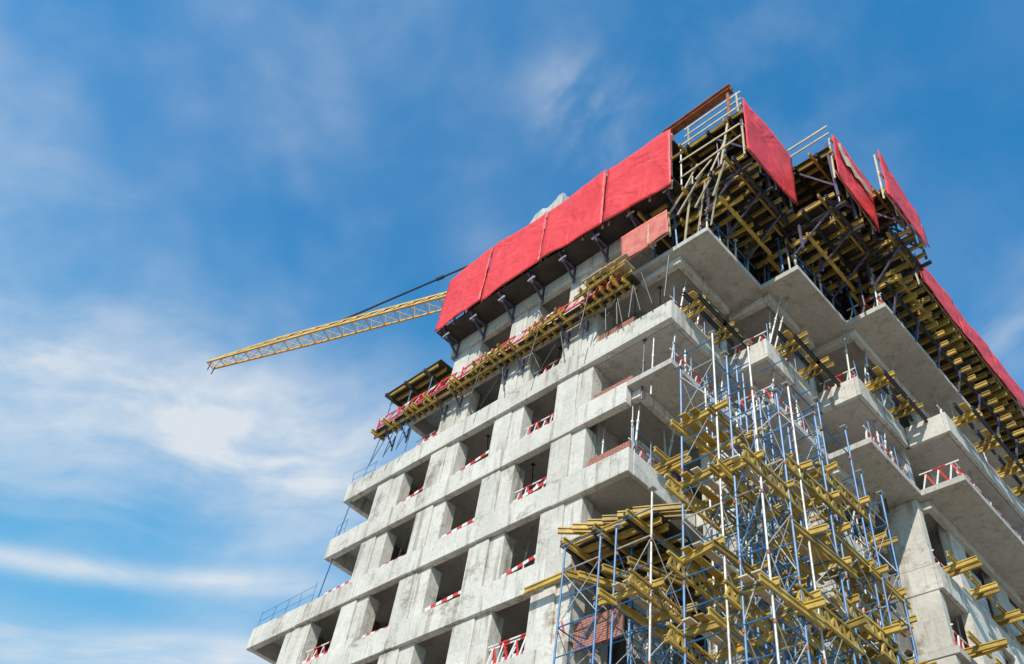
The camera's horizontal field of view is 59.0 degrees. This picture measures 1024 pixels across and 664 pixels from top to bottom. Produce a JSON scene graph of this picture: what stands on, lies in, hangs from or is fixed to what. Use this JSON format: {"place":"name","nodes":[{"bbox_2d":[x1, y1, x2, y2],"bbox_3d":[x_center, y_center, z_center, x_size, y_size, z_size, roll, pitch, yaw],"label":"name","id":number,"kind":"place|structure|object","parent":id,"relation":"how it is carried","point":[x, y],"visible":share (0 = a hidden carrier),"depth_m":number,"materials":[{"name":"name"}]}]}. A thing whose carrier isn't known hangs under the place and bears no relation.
{"place":"outdoors","nodes":[
{"label":"outdoors","id":0,"kind":"place"},
{"bbox_2d":[0,0,1023,663],"label":"sky","id":1,"kind":"structure","parent":0,"point":[185,184],"materials":[{"name":"blue"}]},
{"label":"ground","id":2,"kind":"structure","parent":0,"visible":0},
{"bbox_2d":[207,173,873,373],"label":"tower crane","id":3,"kind":"object","parent":2,"relation":"on","point":[351,319],"visible":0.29,"depth_m":82.10,"materials":[{"name":"yellow paint"}]},
{"bbox_2d":[553,529,636,663],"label":"scaffold tower","id":4,"kind":"structure","parent":2,"relation":"on","point":[601,536],"depth_m":25.10,"materials":[{"name":"blue metal"}]},
{"bbox_2d":[246,226,1023,663],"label":"apartment tower under construction","id":5,"kind":"structure","parent":2,"relation":"on","point":[584,388],"depth_m":34.04,"materials":[{"name":"concrete"}]},
{"bbox_2d":[257,461,377,626],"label":"terrace guard rail","id":6,"kind":"object","parent":5,"relation":"on","point":[331,560],"visible":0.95,"depth_m":40.38,"materials":[{"name":"blue metal"}]},
{"bbox_2d":[368,271,640,465],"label":"cantilever walkway","id":7,"kind":"structure","parent":5,"relation":"attached to","point":[415,391],"depth_m":39.90,"materials":[{"name":"yellow wood"}]},
{"bbox_2d":[469,224,669,406],"bbox_3d":[2.002,-0.757,37.001,10.474,4.512,1.155,-32,-60,32],"label":"formwork table","id":8,"kind":"object","parent":7,"relation":"attached to","point":[625,267],"visible":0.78,"depth_m":35.88,"materials":[{"name":"yellow wood"}]},
{"bbox_2d":[437,140,702,357],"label":"cantilever walkway","id":9,"kind":"structure","parent":5,"relation":"attached to","point":[536,277],"depth_m":40.29,"materials":[{"name":"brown wood"}]},
{"bbox_2d":[435,246,492,332],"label":"red protective screen","id":10,"kind":"object","parent":9,"relation":"attached to","point":[464,290],"visible":0.99,"depth_m":44.30,"materials":[{"name":"red fabric"}]},
{"bbox_2d":[481,212,546,300],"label":"red protective screen","id":11,"kind":"object","parent":9,"relation":"attached to","point":[514,255],"visible":1,"depth_m":42.46,"materials":[{"name":"red fabric"}]},
{"bbox_2d":[530,192,568,225],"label":"grey tarpaulin","id":12,"kind":"object","parent":9,"relation":"on","point":[561,198],"visible":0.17,"depth_m":45.88,"materials":[{"name":"grey fabric"}]},
{"bbox_2d":[539,169,606,259],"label":"red protective screen","id":13,"kind":"object","parent":9,"relation":"attached to","point":[576,215],"visible":1,"depth_m":40.45,"materials":[{"name":"red fabric"}]},
{"bbox_2d":[603,129,672,225],"bbox_3d":[5.384,-6.558,38.523,3.531,4.675,0.329,-32,-60,32],"label":"red protective screen","id":14,"kind":"object","parent":9,"relation":"attached to","point":[642,173],"visible":1,"depth_m":38.34,"materials":[{"name":"red fabric"}]},
{"bbox_2d":[523,500,723,628],"bbox_3d":[4.297,7.889,27.376,6.330,2.398,6.201,-32,-60,32],"label":"balcony formwork","id":15,"kind":"object","parent":5,"relation":"attached to","point":[635,528],"visible":0.6,"depth_m":26.77,"materials":[{"name":"yellow wood"}]},
{"bbox_2d":[302,293,1023,663],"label":"site safety barriers","id":16,"kind":"object","parent":5,"relation":"on","point":[520,651],"visible":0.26,"depth_m":32.95,"materials":[{"name":"red plastic"}]},
{"bbox_2d":[485,286,888,633],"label":"dark props","id":17,"kind":"object","parent":5,"relation":"attached to","point":[560,348],"visible":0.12,"depth_m":34.28,"materials":[{"name":"metal"}]},
{"bbox_2d":[398,276,1023,663],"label":"props galvanised","id":18,"kind":"object","parent":5,"relation":"on","point":[771,375],"visible":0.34,"depth_m":33.66,"materials":[{"name":"metal"}]},
{"bbox_2d":[631,285,914,663],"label":"guard posts","id":19,"kind":"object","parent":5,"relation":"on","point":[773,383],"visible":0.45,"depth_m":32.79,"materials":[{"name":"blue metal"}]},
{"bbox_2d":[629,106,1023,464],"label":"formwork deck","id":20,"kind":"structure","parent":5,"relation":"on","point":[832,246],"depth_m":37.47,"materials":[{"name":"yellow wood"}]},
{"bbox_2d":[621,209,670,260],"bbox_3d":[5.324,-3.781,36.100,2.410,1.794,0.286,-32,-60,32],"label":"weathered red board","id":21,"kind":"object","parent":20,"relation":"attached to","point":[633,242],"visible":0.91,"depth_m":35.93,"materials":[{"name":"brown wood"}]},
{"bbox_2d":[662,84,733,139],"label":"rusty steel beam","id":22,"kind":"structure","parent":20,"relation":"on","point":[704,107],"depth_m":40.16,"materials":[{"name":"brown metal"}]},
{"bbox_2d":[684,91,828,156],"bbox_3d":[10.619,-8.744,38.928,5.905,1.700,2.307,11,-48,0],"label":"timber guard rail","id":23,"kind":"object","parent":20,"relation":"on","point":[736,102],"visible":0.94,"depth_m":39.35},
{"bbox_2d":[739,98,797,206],"bbox_3d":[10.602,-7.370,37.455,0.351,4.500,3.800,-32,-60,32],"label":"red protective screen","id":24,"kind":"object","parent":20,"relation":"attached to","point":[766,150],"visible":1,"depth_m":37.19,"materials":[{"name":"red fabric"}]},
{"bbox_2d":[828,134,879,233],"bbox_3d":[14.446,-6.232,38.101,0.439,4.678,3.662,-32,-60,32],"label":"red protective screen","id":25,"kind":"object","parent":20,"relation":"attached to","point":[855,182],"visible":1,"depth_m":37.72,"materials":[{"name":"red fabric"}]},
{"bbox_2d":[873,150,929,248],"bbox_3d":[16.043,-5.718,37.695,0.308,4.152,3.403,-32,-60,32],"label":"red protective screen","id":26,"kind":"object","parent":20,"relation":"attached to","point":[895,193],"visible":1,"depth_m":37.04,"materials":[{"name":"red fabric"}]},
{"bbox_2d":[910,253,962,332],"bbox_3d":[18.660,-1.728,39.846,0.329,2.203,3.556,-32,-60,32],"label":"red protective screen","id":27,"kind":"object","parent":20,"relation":"attached to","point":[944,299],"visible":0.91,"depth_m":39.68,"materials":[{"name":"red fabric"}]},
{"bbox_2d":[954,305,999,378],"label":"red protective screen","id":28,"kind":"object","parent":20,"relation":"attached to","point":[976,340],"visible":0.99,"depth_m":41.23,"materials":[{"name":"red fabric"}]},
{"bbox_2d":[990,350,1023,411],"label":"red protective screen","id":29,"kind":"object","parent":20,"relation":"attached to","point":[1012,386],"visible":0.99,"depth_m":42.40,"materials":[{"name":"red fabric"}]},
{"bbox_2d":[652,291,1023,663],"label":"cantilever beam platforms","id":30,"kind":"object","parent":5,"relation":"attached to","point":[988,591],"visible":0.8,"depth_m":33.71,"materials":[{"name":"yellow wood"}]},
{"bbox_2d":[770,534,936,663],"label":"balcony formwork","id":31,"kind":"object","parent":5,"relation":"attached to","point":[827,542],"visible":0.13,"depth_m":26.82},
{"bbox_2d":[597,486,697,663],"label":"scaffold tower","id":32,"kind":"structure","parent":2,"relation":"on","point":[646,589],"depth_m":23.86,"materials":[{"name":"blue metal"}]},
{"bbox_2d":[630,562,707,663],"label":"scaffold tower","id":33,"kind":"structure","parent":2,"relation":"on","point":[671,597],"depth_m":26.19,"materials":[{"name":"blue metal"}]},
{"bbox_2d":[663,330,774,663],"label":"scaffold tower","id":34,"kind":"structure","parent":2,"relation":"on","point":[726,636],"depth_m":23.29,"materials":[{"name":"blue metal"}]},
{"bbox_2d":[696,370,809,663],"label":"scaffold tower","id":35,"kind":"structure","parent":2,"relation":"on","point":[762,603],"depth_m":25.88,"materials":[{"name":"blue metal"}]},
{"bbox_2d":[715,339,825,663],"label":"scaffold tower","id":36,"kind":"structure","parent":2,"relation":"on","point":[748,463],"depth_m":22.21,"materials":[{"name":"blue metal"}]},
{"bbox_2d":[726,502,821,663],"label":"scaffold tower","id":37,"kind":"structure","parent":2,"relation":"on","point":[790,640],"depth_m":25.55,"materials":[{"name":"blue metal"}]},
{"bbox_2d":[749,360,866,663],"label":"scaffold tower","id":38,"kind":"structure","parent":2,"relation":"on","point":[814,549],"depth_m":23.88,"materials":[{"name":"blue metal"}]},
{"bbox_2d":[785,397,901,663],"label":"scaffold tower","id":39,"kind":"structure","parent":2,"relation":"on","point":[875,631],"depth_m":26.02,"materials":[{"name":"blue metal"}]},
{"bbox_2d":[836,469,927,663],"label":"scaffold tower","id":40,"kind":"structure","parent":2,"relation":"on","point":[887,588],"depth_m":26.34,"materials":[{"name":"blue metal"}]}
]}

